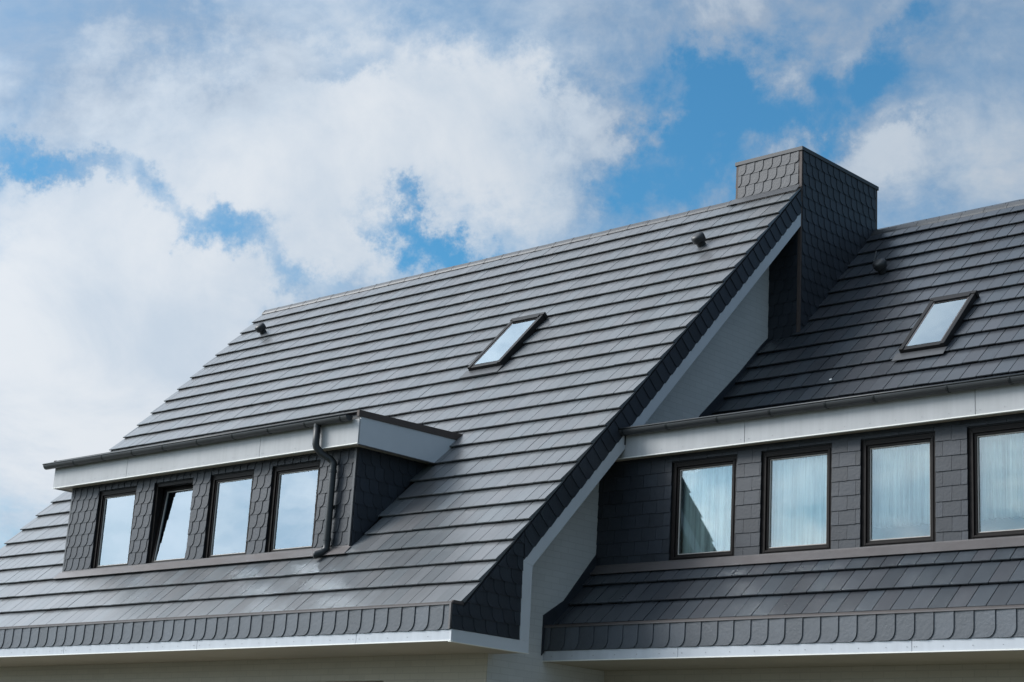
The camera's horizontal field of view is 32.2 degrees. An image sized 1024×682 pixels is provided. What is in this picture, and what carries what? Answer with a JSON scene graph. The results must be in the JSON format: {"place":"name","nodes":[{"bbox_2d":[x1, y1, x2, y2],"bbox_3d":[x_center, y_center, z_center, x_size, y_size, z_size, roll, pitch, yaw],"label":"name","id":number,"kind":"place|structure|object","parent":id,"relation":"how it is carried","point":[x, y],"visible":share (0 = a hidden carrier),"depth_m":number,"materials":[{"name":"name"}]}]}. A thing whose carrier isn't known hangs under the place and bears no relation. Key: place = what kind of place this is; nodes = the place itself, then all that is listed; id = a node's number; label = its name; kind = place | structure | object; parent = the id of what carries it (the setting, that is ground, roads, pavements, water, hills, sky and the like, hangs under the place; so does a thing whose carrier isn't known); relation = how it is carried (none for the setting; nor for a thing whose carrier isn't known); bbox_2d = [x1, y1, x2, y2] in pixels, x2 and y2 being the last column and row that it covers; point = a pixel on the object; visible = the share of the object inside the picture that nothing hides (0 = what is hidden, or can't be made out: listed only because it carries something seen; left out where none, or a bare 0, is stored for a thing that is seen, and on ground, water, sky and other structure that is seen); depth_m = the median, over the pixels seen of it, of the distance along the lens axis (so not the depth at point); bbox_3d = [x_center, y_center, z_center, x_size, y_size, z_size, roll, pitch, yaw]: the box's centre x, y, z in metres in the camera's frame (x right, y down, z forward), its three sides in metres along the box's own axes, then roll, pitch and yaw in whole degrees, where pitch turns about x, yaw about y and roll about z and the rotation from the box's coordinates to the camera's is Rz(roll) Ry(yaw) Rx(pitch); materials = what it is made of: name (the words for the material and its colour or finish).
{"place":"outdoors","nodes":[
{"label":"outdoors","id":0,"kind":"place"},
{"bbox_2d":[0,0,1023,548],"label":"sky","id":1,"kind":"structure","parent":0,"point":[175,174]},
{"bbox_2d":[541,199,1023,681],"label":"house","id":2,"kind":"structure","parent":0,"point":[910,333],"depth_m":18.91,"materials":[{"name":"tile"}]},
{"bbox_2d":[670,456,736,560],"bbox_3d":[2.136,1.860,19.550,0.890,1.125,0.096,-11,-21,42],"label":"window","id":3,"kind":"structure","parent":2,"relation":"in","point":[678,468],"depth_m":19.68,"materials":[{"name":"black plastic"}]},
{"bbox_2d":[681,465,731,553],"bbox_3d":[2.209,1.880,19.627,0.950,1.216,0.067,-11,-21,42],"label":"curtain","id":4,"kind":"object","parent":2,"relation":"hanging from","point":[706,511],"visible":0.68,"depth_m":19.68,"materials":[{"name":"white fabric"}]},
{"bbox_2d":[761,444,831,553],"bbox_3d":[3.026,1.691,18.737,0.895,1.125,0.096,-11,-21,42],"label":"window","id":5,"kind":"structure","parent":2,"relation":"in","point":[768,457],"depth_m":18.85,"materials":[{"name":"black plastic"}]},
{"bbox_2d":[771,454,826,546],"bbox_3d":[3.102,1.712,18.816,0.955,1.216,0.046,-11,-21,42],"label":"curtain","id":6,"kind":"object","parent":2,"relation":"hanging from","point":[799,492],"visible":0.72,"depth_m":18.86,"materials":[{"name":"white fabric"}]},
{"bbox_2d":[861,432,935,546],"bbox_3d":[3.922,1.522,17.919,0.865,1.125,0.096,-11,-21,42],"label":"window","id":7,"kind":"structure","parent":2,"relation":"in","point":[868,446],"depth_m":18.02,"materials":[{"name":"black plastic"}]},
{"bbox_2d":[872,443,929,529],"bbox_3d":[4.004,1.412,18.032,0.925,0.946,0.115,-11,-21,42],"label":"curtain","id":8,"kind":"object","parent":2,"relation":"hanging from","point":[901,486],"visible":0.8,"depth_m":18.04,"materials":[{"name":"white fabric"}]},
{"bbox_2d":[968,422,1023,538],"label":"window","id":9,"kind":"structure","parent":2,"relation":"in","point":[974,434],"depth_m":17.30,"materials":[{"name":"black plastic"}]},
{"bbox_2d":[980,432,1023,519],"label":"curtain","id":10,"kind":"object","parent":2,"relation":"hanging from","point":[1002,476],"visible":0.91,"depth_m":17.30,"materials":[{"name":"white fabric"}]},
{"label":"ground","id":11,"kind":"structure","parent":0,"visible":0},
{"bbox_2d":[0,146,878,681],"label":"house","id":12,"kind":"structure","parent":11,"relation":"on","point":[394,480],"depth_m":22.42,"materials":[{"name":"grey tile"}]},
{"bbox_2d":[92,487,136,568],"bbox_3d":[-5.323,2.558,23.968,0.873,1.110,0.096,-11,-21,42],"label":"window","id":13,"kind":"structure","parent":12,"relation":"in","point":[116,510],"depth_m":24.02,"materials":[{"name":"clear glass"}]},
{"bbox_2d":[148,479,192,562],"bbox_3d":[-4.367,2.395,23.164,0.845,1.110,0.185,-11,-21,42],"label":"window","id":14,"kind":"structure","parent":12,"relation":"in","point":[170,525],"depth_m":23.26,"materials":[{"name":"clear glass"}]},
{"bbox_2d":[205,471,253,557],"bbox_3d":[-3.511,2.214,22.312,0.875,1.110,0.096,-11,-21,42],"label":"window","id":15,"kind":"structure","parent":12,"relation":"in","point":[231,494],"depth_m":22.36,"materials":[{"name":"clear glass"}]},
{"bbox_2d":[267,461,320,551],"bbox_3d":[-2.604,2.042,21.484,0.904,1.110,0.096,-11,-21,42],"label":"window","id":16,"kind":"structure","parent":12,"relation":"in","point":[292,522],"depth_m":21.53,"materials":[{"name":"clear glass"}]}
]}

